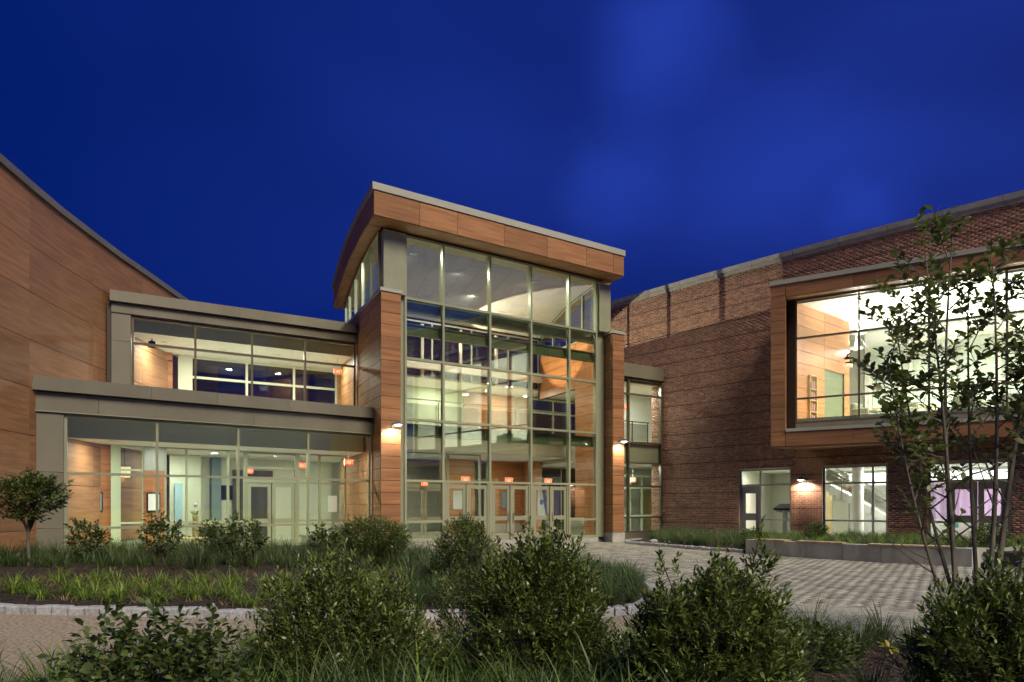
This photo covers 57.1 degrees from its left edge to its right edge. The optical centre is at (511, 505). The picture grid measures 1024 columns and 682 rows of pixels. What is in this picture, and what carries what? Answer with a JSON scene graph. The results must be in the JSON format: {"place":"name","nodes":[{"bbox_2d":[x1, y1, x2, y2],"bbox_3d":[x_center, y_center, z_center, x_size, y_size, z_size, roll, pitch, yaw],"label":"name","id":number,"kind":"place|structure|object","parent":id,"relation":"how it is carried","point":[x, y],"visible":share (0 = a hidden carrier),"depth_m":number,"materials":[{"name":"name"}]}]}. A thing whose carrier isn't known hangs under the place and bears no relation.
{"place":"outdoors","nodes":[
{"label":"outdoors","id":0,"kind":"place"},
{"bbox_2d":[0,544,646,610],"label":"planting bed","id":1,"kind":"object","parent":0,"point":[13,571],"visible":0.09,"depth_m":15.72,"materials":[{"name":"soil"}]},
{"bbox_2d":[0,570,39,594],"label":"grass clump","id":2,"kind":"object","parent":1,"relation":"on","point":[14,589],"visible":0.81,"depth_m":14.38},
{"bbox_2d":[0,467,74,565],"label":"young tree","id":3,"kind":"object","parent":1,"relation":"on","point":[36,488],"visible":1,"depth_m":18.84,"materials":[{"name":"green plant"}]},
{"bbox_2d":[50,572,88,595],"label":"grass clump","id":4,"kind":"object","parent":1,"relation":"on","point":[66,588],"visible":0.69,"depth_m":14.18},
{"bbox_2d":[63,517,113,562],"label":"leafy shrub","id":5,"kind":"object","parent":1,"relation":"on","point":[98,534],"visible":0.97,"depth_m":20.06,"materials":[{"name":"green plant"}]},
{"bbox_2d":[74,573,109,598],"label":"grass clump","id":6,"kind":"object","parent":1,"relation":"on","point":[94,590],"visible":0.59,"depth_m":14.05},
{"bbox_2d":[99,577,143,601],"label":"grass clump","id":7,"kind":"object","parent":1,"relation":"on","point":[120,594],"visible":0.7,"depth_m":13.52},
{"bbox_2d":[138,582,179,603],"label":"grass clump","id":8,"kind":"object","parent":1,"relation":"on","point":[157,600],"visible":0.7,"depth_m":13.37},
{"bbox_2d":[136,511,187,562],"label":"leafy shrub","id":9,"kind":"object","parent":1,"relation":"on","point":[158,528],"visible":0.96,"depth_m":19.92,"materials":[{"name":"green plant"}]},
{"bbox_2d":[165,528,234,570],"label":"fountain grass","id":10,"kind":"object","parent":1,"relation":"on","point":[200,561],"depth_m":17.81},
{"bbox_2d":[183,565,217,586],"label":"grass clump","id":11,"kind":"object","parent":1,"relation":"on","point":[195,578],"visible":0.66,"depth_m":14.94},
{"bbox_2d":[187,518,237,555],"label":"leafy shrub","id":12,"kind":"object","parent":1,"relation":"on","point":[213,529],"visible":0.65,"depth_m":20.69,"materials":[{"name":"green plant"}]},
{"bbox_2d":[201,568,244,596],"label":"grass clump","id":13,"kind":"object","parent":1,"relation":"on","point":[223,593],"visible":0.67,"depth_m":13.83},
{"bbox_2d":[213,509,269,565],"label":"leafy shrub","id":14,"kind":"object","parent":1,"relation":"on","point":[254,533],"visible":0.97,"depth_m":18.97,"materials":[{"name":"green plant"}]},
{"bbox_2d":[303,522,343,559],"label":"leafy shrub","id":15,"kind":"object","parent":1,"relation":"on","point":[322,535],"visible":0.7,"depth_m":20.68,"materials":[{"name":"green plant"}]},
{"bbox_2d":[327,513,414,565],"bbox_3d":[-2.808,0.719,19.227,1.593,1.139,1.648,0,0,32],"label":"evergreen shrub","id":16,"kind":"object","parent":1,"relation":"on","point":[376,539],"visible":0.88,"depth_m":18.98,"materials":[{"name":"green plant"}]},
{"bbox_2d":[396,581,438,608],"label":"grass clump","id":17,"kind":"object","parent":1,"relation":"on","point":[418,601],"visible":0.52,"depth_m":12.69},
{"bbox_2d":[427,512,495,584],"bbox_3d":[-0.778,0.692,14.862,1.183,1.192,0.894,0,0,0],"label":"evergreen shrub","id":18,"kind":"object","parent":1,"relation":"on","point":[446,546],"visible":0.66,"depth_m":14.78,"materials":[{"name":"green plant"}]},
{"bbox_2d":[1,529,1023,607],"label":"grass clumps","id":19,"kind":"object","parent":1,"relation":"on","point":[37,592],"visible":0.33,"depth_m":14.75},
{"bbox_2d":[592,569,634,605],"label":"grass clump","id":20,"kind":"object","parent":1,"relation":"on","point":[611,601],"visible":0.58,"depth_m":13.13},
{"bbox_2d":[607,560,651,591],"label":"grass clump","id":21,"kind":"object","parent":1,"relation":"on","point":[629,578],"visible":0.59,"depth_m":15.15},
{"bbox_2d":[619,578,649,601],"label":"grass clump","id":22,"kind":"object","parent":1,"relation":"on","point":[631,598],"visible":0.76,"depth_m":13.59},
{"bbox_2d":[0,608,701,681],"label":"path","id":23,"kind":"structure","parent":0,"point":[30,630],"depth_m":11.27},
{"bbox_2d":[0,0,1023,463],"label":"sky","id":24,"kind":"structure","parent":0,"point":[231,150],"materials":[{"name":"blue"}]},
{"bbox_2d":[631,535,745,550],"bbox_3d":[7.106,1.389,36.634,5.276,0.102,13.998,0,0,15],"label":"wall planting bed","id":25,"kind":"object","parent":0,"point":[677,543],"visible":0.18,"depth_m":33.69,"materials":[{"name":"plant"}]},
{"bbox_2d":[645,522,754,546],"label":"grass clumps","id":26,"kind":"object","parent":25,"relation":"on","point":[685,538],"visible":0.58,"depth_m":33.93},
{"bbox_2d":[410,538,1022,644],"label":"paving","id":27,"kind":"structure","parent":0,"point":[849,585],"depth_m":19.27,"materials":[{"name":"stone"}]},
{"bbox_2d":[0,555,655,619],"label":"granite kerb","id":28,"kind":"structure","parent":27,"relation":"on","point":[204,611],"depth_m":12.79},
{"bbox_2d":[624,539,743,552],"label":"granite kerb","id":29,"kind":"structure","parent":27,"relation":"on","point":[628,541],"depth_m":32.69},
{"bbox_2d":[746,538,1023,566],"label":"planter wall","id":30,"kind":"structure","parent":27,"relation":"on","point":[879,552],"depth_m":24.91,"materials":[{"name":"concrete"}]},
{"bbox_2d":[745,533,1023,552],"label":"raised planting bed","id":31,"kind":"object","parent":30,"relation":"in","point":[810,539],"visible":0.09,"depth_m":30.39,"materials":[{"name":"plant"}]},
{"bbox_2d":[803,520,829,537],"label":"planter shrub","id":32,"kind":"object","parent":31,"relation":"on","point":[820,530],"visible":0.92,"depth_m":30.81,"materials":[{"name":"green plant"}]},
{"bbox_2d":[970,528,1010,546],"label":"planter shrub","id":33,"kind":"object","parent":31,"relation":"on","point":[981,539],"visible":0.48,"depth_m":23.96,"materials":[{"name":"green plant"}]},
{"bbox_2d":[850,403,877,414],"bbox_3d":[13.599,-3.530,36.350,0.920,0.860,0.780,0,0,-45],"label":"armchair","id":34,"kind":"object","parent":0,"point":[854,409],"visible":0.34,"depth_m":36.21,"materials":[{"name":"grey fabric"}]},
{"bbox_2d":[803,644,993,681],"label":"front planting bed","id":35,"kind":"object","parent":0,"point":[884,665],"visible":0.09,"depth_m":8.09,"materials":[{"name":"brown soil"}]},
{"bbox_2d":[2,624,97,681],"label":"grass clump","id":36,"kind":"object","parent":35,"relation":"on","point":[28,678],"visible":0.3,"depth_m":6.72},
{"bbox_2d":[5,633,113,680],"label":"grass clump","id":37,"kind":"object","parent":35,"relation":"on","point":[42,662],"visible":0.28,"depth_m":6.71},
{"bbox_2d":[32,589,262,681],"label":"leafy shrub","id":38,"kind":"object","parent":35,"relation":"on","point":[188,647],"visible":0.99,"depth_m":5.00,"materials":[{"name":"green plant"}]},
{"bbox_2d":[210,613,331,681],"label":"grass clump","id":39,"kind":"object","parent":35,"relation":"on","point":[260,655],"visible":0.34,"depth_m":6.29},
{"bbox_2d":[233,631,353,681],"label":"grass clump","id":40,"kind":"object","parent":35,"relation":"on","point":[319,679],"visible":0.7,"depth_m":5.88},
{"bbox_2d":[260,634,407,681],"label":"grass clump","id":41,"kind":"object","parent":35,"relation":"on","point":[342,675],"visible":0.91,"depth_m":5.61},
{"bbox_2d":[217,536,466,681],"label":"evergreen shrub","id":42,"kind":"object","parent":35,"relation":"on","point":[335,598],"visible":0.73,"depth_m":6.52,"materials":[{"name":"green plant"}]},
{"bbox_2d":[300,634,429,681],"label":"grass clump","id":43,"kind":"object","parent":35,"relation":"on","point":[365,671],"visible":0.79,"depth_m":5.82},
{"bbox_2d":[318,626,422,681],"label":"grass clump","id":44,"kind":"object","parent":35,"relation":"on","point":[381,669],"visible":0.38,"depth_m":6.13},
{"bbox_2d":[338,626,439,681],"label":"grass clump","id":45,"kind":"object","parent":35,"relation":"on","point":[380,663],"visible":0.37,"depth_m":6.23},
{"bbox_2d":[331,639,458,681],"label":"grass clump","id":46,"kind":"object","parent":35,"relation":"on","point":[399,680],"visible":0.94,"depth_m":5.56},
{"bbox_2d":[373,625,476,681],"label":"grass clump","id":47,"kind":"object","parent":35,"relation":"on","point":[427,674],"visible":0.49,"depth_m":6.27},
{"bbox_2d":[367,623,491,681],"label":"grass clump","id":48,"kind":"object","parent":35,"relation":"on","point":[438,669],"visible":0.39,"depth_m":6.40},
{"bbox_2d":[398,648,526,681],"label":"grass clump","id":49,"kind":"object","parent":35,"relation":"on","point":[468,674],"visible":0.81,"depth_m":6.04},
{"bbox_2d":[428,520,511,642],"bbox_3d":[-0.322,0.798,8.345,0.866,1.335,0.599,0,0,-23],"label":"evergreen shrub","id":50,"kind":"object","parent":35,"relation":"on","point":[474,554],"visible":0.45,"depth_m":8.30,"materials":[{"name":"green plant"}]},
{"bbox_2d":[409,634,531,681],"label":"grass clump","id":51,"kind":"object","parent":35,"relation":"on","point":[469,661],"visible":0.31,"depth_m":6.36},
{"bbox_2d":[421,636,520,681],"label":"grass clump","id":52,"kind":"object","parent":35,"relation":"on","point":[475,667],"visible":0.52,"depth_m":6.31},
{"bbox_2d":[0,539,979,681],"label":"bark chips","id":53,"kind":"object","parent":35,"relation":"on","point":[832,677],"visible":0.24,"depth_m":13.27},
{"bbox_2d":[442,625,548,681],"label":"grass clump","id":54,"kind":"object","parent":35,"relation":"on","point":[492,661],"visible":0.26,"depth_m":6.44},
{"bbox_2d":[0,526,1023,681],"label":"grass clumps","id":55,"kind":"object","parent":35,"relation":"on","point":[115,554],"visible":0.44,"depth_m":19.70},
{"bbox_2d":[455,646,586,681],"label":"grass clump","id":56,"kind":"object","parent":35,"relation":"on","point":[546,673],"visible":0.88,"depth_m":5.88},
{"bbox_2d":[421,512,643,681],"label":"evergreen shrub","id":57,"kind":"object","parent":35,"relation":"on","point":[570,592],"visible":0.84,"depth_m":6.51,"materials":[{"name":"green plant"}]},
{"bbox_2d":[483,637,588,681],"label":"grass clump","id":58,"kind":"object","parent":35,"relation":"on","point":[546,667],"visible":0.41,"depth_m":6.34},
{"bbox_2d":[463,652,612,681],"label":"grass clump","id":59,"kind":"object","parent":35,"relation":"on","point":[548,676],"visible":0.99,"depth_m":5.44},
{"bbox_2d":[516,647,642,681],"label":"grass clump","id":60,"kind":"object","parent":35,"relation":"on","point":[589,675],"visible":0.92,"depth_m":5.84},
{"bbox_2d":[543,626,663,681],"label":"grass clump","id":61,"kind":"object","parent":35,"relation":"on","point":[590,666],"visible":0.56,"depth_m":6.15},
{"bbox_2d":[589,630,657,681],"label":"grass clump","id":62,"kind":"object","parent":35,"relation":"on","point":[618,670],"visible":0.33,"depth_m":6.33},
{"bbox_2d":[611,515,812,681],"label":"evergreen shrub","id":63,"kind":"object","parent":35,"relation":"on","point":[754,625],"visible":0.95,"depth_m":5.87,"materials":[{"name":"green plant"}]},
{"bbox_2d":[653,638,774,681],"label":"grass clump","id":64,"kind":"object","parent":35,"relation":"on","point":[677,675],"visible":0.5,"depth_m":5.62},
{"bbox_2d":[770,632,843,681],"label":"grass clump","id":65,"kind":"object","parent":35,"relation":"on","point":[808,673],"visible":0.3,"depth_m":7.03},
{"bbox_2d":[785,593,848,646],"bbox_3d":[3.092,1.174,9.595,0.874,0.641,0.916,0,0,8],"label":"grass clump","id":66,"kind":"object","parent":35,"relation":"on","point":[816,618],"visible":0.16,"depth_m":9.67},
{"bbox_2d":[783,616,866,671],"bbox_3d":[2.581,1.224,8.155,0.913,0.519,0.840,0,0,0],"label":"leafy shrub","id":67,"kind":"object","parent":35,"relation":"on","point":[837,647],"visible":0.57,"depth_m":8.03,"materials":[{"name":"green plant"}]},
{"bbox_2d":[794,597,861,653],"bbox_3d":[2.959,1.190,9.099,0.883,0.567,0.845,0,0,-17],"label":"grass clump","id":68,"kind":"object","parent":35,"relation":"on","point":[821,619],"visible":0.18,"depth_m":9.12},
{"bbox_2d":[831,611,889,656],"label":"grass clump","id":69,"kind":"object","parent":35,"relation":"on","point":[861,647],"visible":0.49,"depth_m":8.90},
{"bbox_2d":[811,645,923,681],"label":"grass clump","id":70,"kind":"object","parent":35,"relation":"on","point":[867,680],"visible":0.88,"depth_m":6.42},
{"bbox_2d":[834,601,902,650],"bbox_3d":[3.512,1.220,9.409,0.750,0.519,0.792,0,0,31],"label":"grass clump","id":71,"kind":"object","parent":35,"relation":"on","point":[866,632],"visible":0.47,"depth_m":9.43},
{"bbox_2d":[848,599,919,645],"bbox_3d":[3.850,1.223,9.801,0.858,0.546,0.897,0,0,-26],"label":"grass clump","id":72,"kind":"object","parent":35,"relation":"on","point":[883,633],"visible":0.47,"depth_m":9.77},
{"bbox_2d":[869,613,923,652],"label":"grass clump","id":73,"kind":"object","parent":35,"relation":"on","point":[904,639],"visible":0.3,"depth_m":9.11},
{"bbox_2d":[843,205,1023,625],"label":"magnolia tree","id":74,"kind":"object","parent":35,"relation":"on","point":[894,372],"visible":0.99,"depth_m":9.47,"materials":[{"name":"green plant"}]},
{"bbox_2d":[888,539,1023,681],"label":"evergreen shrub","id":75,"kind":"object","parent":35,"relation":"on","point":[953,622],"visible":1,"depth_m":5.85,"materials":[{"name":"green plant"}]},
{"label":"ground","id":76,"kind":"structure","parent":0,"visible":0},
{"bbox_2d":[0,153,187,553],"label":"auditorium wing","id":77,"kind":"structure","parent":76,"relation":"on","point":[63,271],"depth_m":25.42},
{"bbox_2d":[32,375,373,551],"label":"glazed wing","id":78,"kind":"structure","parent":76,"relation":"on","point":[277,493],"depth_m":29.47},
{"bbox_2d":[119,445,143,548],"bbox_3d":[-11.895,-0.240,29.404,0.132,3.300,0.885,0,0,43],"label":"inner window","id":79,"kind":"structure","parent":78,"relation":"in","point":[120,469],"depth_m":29.16,"materials":[{"name":"green"}]},
{"bbox_2d":[147,493,159,511],"bbox_3d":[-11.347,-0.100,29.787,0.018,0.600,0.440,0,0,43],"label":"notice board","id":80,"kind":"object","parent":78,"relation":"attached to","point":[151,502],"visible":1,"depth_m":29.75,"materials":[{"name":"white metal"}]},
{"bbox_2d":[164,447,245,544],"bbox_3d":[-10.161,-0.240,31.241,0.132,3.310,2.986,0,0,43],"label":"inner window","id":81,"kind":"structure","parent":78,"relation":"in","point":[186,521],"depth_m":30.69,"materials":[{"name":"paint"}]},
{"bbox_2d":[64,414,370,550],"bbox_3d":[-8.277,-0.530,28.296,0.171,3.725,10.128,0,0,43],"label":"window","id":82,"kind":"structure","parent":78,"relation":"in","point":[66,473],"depth_m":28.12,"materials":[{"name":"paint"}]},
{"bbox_2d":[107,289,358,405],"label":"glazed wing","id":83,"kind":"structure","parent":78,"relation":"on","point":[198,337],"depth_m":33.26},
{"bbox_2d":[131,316,355,405],"bbox_3d":[-8.863,-4.565,32.119,8.087,2.755,0.180,0,0,-40],"label":"window","id":84,"kind":"structure","parent":83,"relation":"in","point":[133,343],"depth_m":31.83,"materials":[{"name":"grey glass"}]},
{"bbox_2d":[190,356,336,403],"bbox_3d":[-9.772,-4.380,37.571,6.324,2.530,0.167,0,0,-40],"label":"back window","id":85,"kind":"structure","parent":83,"relation":"in","point":[216,375],"depth_m":37.46,"materials":[{"name":"beige"}]},
{"bbox_2d":[247,483,270,545],"bbox_3d":[-8.754,0.350,32.665,0.143,2.240,0.953,0,0,43],"label":"door","id":86,"kind":"structure","parent":78,"relation":"in","point":[249,485],"depth_m":32.78,"materials":[{"name":"beige paint"}]},
{"bbox_2d":[245,451,296,479],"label":"transom window","id":87,"kind":"structure","parent":78,"relation":"in","point":[247,452],"depth_m":33.04,"materials":[{"name":"beige paint"}]},
{"bbox_2d":[272,483,294,545],"bbox_3d":[-8.087,0.350,33.372,0.143,2.240,0.953,0,0,43],"label":"door","id":88,"kind":"structure","parent":78,"relation":"in","point":[283,520],"depth_m":33.37,"materials":[{"name":"beige paint"}]},
{"bbox_2d":[297,453,345,544],"bbox_3d":[-6.988,-0.240,34.601,0.132,3.310,2.221,0,0,43],"label":"inner window","id":89,"kind":"structure","parent":78,"relation":"in","point":[319,482],"depth_m":34.48,"materials":[{"name":"paint"}]},
{"bbox_2d":[331,181,624,548],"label":"entrance pavilion","id":90,"kind":"structure","parent":76,"relation":"on","point":[430,326],"depth_m":37.20,"materials":[{"name":"brown"}]},
{"bbox_2d":[345,232,380,321],"bbox_3d":[-5.582,-8.151,34.851,0.108,2.102,6.825,0,0,-19],"label":"clerestory window","id":91,"kind":"structure","parent":90,"relation":"in","point":[378,236],"depth_m":34.53,"materials":[{"name":"glass"}]},
{"bbox_2d":[407,487,422,537],"bbox_3d":[-3.928,0.300,37.141,1.132,2.000,0.146,0,0,-42],"label":"door","id":92,"kind":"structure","parent":90,"relation":"in","point":[415,534],"depth_m":37.38,"materials":[{"name":"beige"}]},
{"bbox_2d":[407,451,448,484],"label":"transom window","id":93,"kind":"structure","parent":90,"relation":"in","point":[447,454],"depth_m":38.06,"materials":[{"name":"beige"}]},
{"bbox_2d":[424,488,440,537],"bbox_3d":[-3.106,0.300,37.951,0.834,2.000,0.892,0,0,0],"label":"door","id":94,"kind":"structure","parent":90,"relation":"in","point":[426,534],"depth_m":37.64,"materials":[{"name":"beige"}]},
{"bbox_2d":[446,484,465,541],"bbox_3d":[-1.977,0.275,33.539,0.921,2.020,0.146,0,0,-42],"label":"door","id":95,"kind":"structure","parent":90,"relation":"in","point":[448,486],"depth_m":33.52,"materials":[{"name":"beige paint"}]},
{"bbox_2d":[453,491,461,508],"bbox_3d":[-2.210,-0.220,38.564,0.520,0.760,0.013,0,0,-42],"label":"poster","id":96,"kind":"object","parent":90,"relation":"attached to","point":[457,499],"visible":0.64,"depth_m":38.53,"materials":[{"name":"white paper"}]},
{"bbox_2d":[449,453,480,531],"bbox_3d":[-1.982,-0.400,39.001,1.830,3.470,0.136,0,0,-42],"label":"inner window","id":97,"kind":"structure","parent":90,"relation":"in","point":[479,456],"depth_m":39.51,"materials":[{"name":"beige"}]},
{"bbox_2d":[469,485,486,539],"bbox_3d":[-1.241,0.275,34.213,0.921,2.020,0.136,0,0,-42],"label":"door","id":98,"kind":"structure","parent":90,"relation":"in","point":[482,518],"depth_m":34.37,"materials":[{"name":"beige paint"}]},
{"bbox_2d":[493,485,509,539],"bbox_3d":[-0.384,0.275,34.981,0.874,2.020,0.146,0,0,-42],"label":"door","id":99,"kind":"structure","parent":90,"relation":"in","point":[504,536],"depth_m":35.02,"materials":[{"name":"beige paint"}]},
{"bbox_2d":[512,486,527,538],"bbox_3d":[0.317,0.275,35.623,0.874,2.020,0.136,0,0,-42],"label":"door","id":100,"kind":"structure","parent":90,"relation":"in","point":[513,487],"depth_m":35.67,"materials":[{"name":"beige paint"}]},
{"bbox_2d":[534,486,548,538],"bbox_3d":[1.156,0.275,36.376,0.874,2.020,0.146,0,0,-42],"label":"door","id":101,"kind":"structure","parent":90,"relation":"in","point":[546,488],"depth_m":36.37,"materials":[{"name":"beige paint"}]},
{"bbox_2d":[533,398,574,434],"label":"upper window","id":102,"kind":"structure","parent":90,"relation":"in","point":[543,420],"depth_m":49.43,"materials":[{"name":"grey"}]},
{"bbox_2d":[542,467,575,531],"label":"inner window","id":103,"kind":"structure","parent":90,"relation":"in","point":[558,475],"depth_m":48.10,"materials":[{"name":"paint"}]},
{"bbox_2d":[552,486,566,536],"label":"door","id":104,"kind":"structure","parent":90,"relation":"in","point":[564,516],"depth_m":37.21,"materials":[{"name":"beige paint"}]},
{"bbox_2d":[540,287,593,356],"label":"clerestory window","id":105,"kind":"structure","parent":90,"relation":"in","point":[581,297],"depth_m":41.40,"materials":[{"name":"paint"}]},
{"bbox_2d":[571,520,583,534],"bbox_3d":[2.565,0.895,38.465,0.900,0.770,0.256,0,0,-42],"label":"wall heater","id":106,"kind":"object","parent":90,"relation":"on","point":[577,527],"depth_m":38.40,"materials":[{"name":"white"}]},
{"bbox_2d":[525,362,663,538],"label":"glazed link","id":107,"kind":"object","parent":76,"relation":"on","point":[642,454],"visible":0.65,"depth_m":44.32,"materials":[{"name":"grey glass"}]},
{"bbox_2d":[624,474,651,530],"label":"inner window","id":108,"kind":"structure","parent":107,"relation":"in","point":[641,476],"depth_m":48.56,"materials":[{"name":"green"}]},
{"bbox_2d":[643,490,651,529],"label":"door","id":109,"kind":"structure","parent":107,"relation":"in","point":[647,494],"depth_m":50.78,"materials":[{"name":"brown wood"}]},
{"bbox_2d":[611,190,1023,538],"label":"brick building","id":110,"kind":"structure","parent":76,"relation":"on","point":[703,341],"depth_m":40.19,"materials":[{"name":"brick"}]},
{"bbox_2d":[773,504,789,532],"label":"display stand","id":111,"kind":"object","parent":110,"relation":"on","point":[784,509],"visible":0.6,"depth_m":40.03,"materials":[{"name":"grey paint"}]},
{"bbox_2d":[826,468,885,522],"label":"staircase","id":112,"kind":"structure","parent":110,"relation":"on","point":[838,492],"depth_m":39.88,"materials":[{"name":"white paint"}]},
{"bbox_2d":[769,241,1023,449],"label":"bay window","id":113,"kind":"structure","parent":110,"relation":"attached to","point":[814,317],"depth_m":35.16,"materials":[{"name":"brown wood"}]},
{"bbox_2d":[808,375,816,417],"bbox_3d":[11.534,-4.075,36.811,0.580,1.950,0.600,0,0,-45],"label":"bookcase","id":114,"kind":"object","parent":113,"relation":"on","point":[812,408],"visible":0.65,"depth_m":36.58,"materials":[{"name":"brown wood"}]},
{"bbox_2d":[869,327,1022,409],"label":"rear window","id":115,"kind":"structure","parent":113,"relation":"in","point":[1001,330],"depth_m":40.18,"materials":[{"name":"beige"}]},
{"bbox_2d":[931,482,1000,519],"bbox_3d":[18.431,-0.160,37.756,0.315,1.520,6.344,0,0,-37],"label":"curtain","id":116,"kind":"object","parent":110,"relation":"hanging from","point":[963,502],"visible":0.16,"depth_m":38.04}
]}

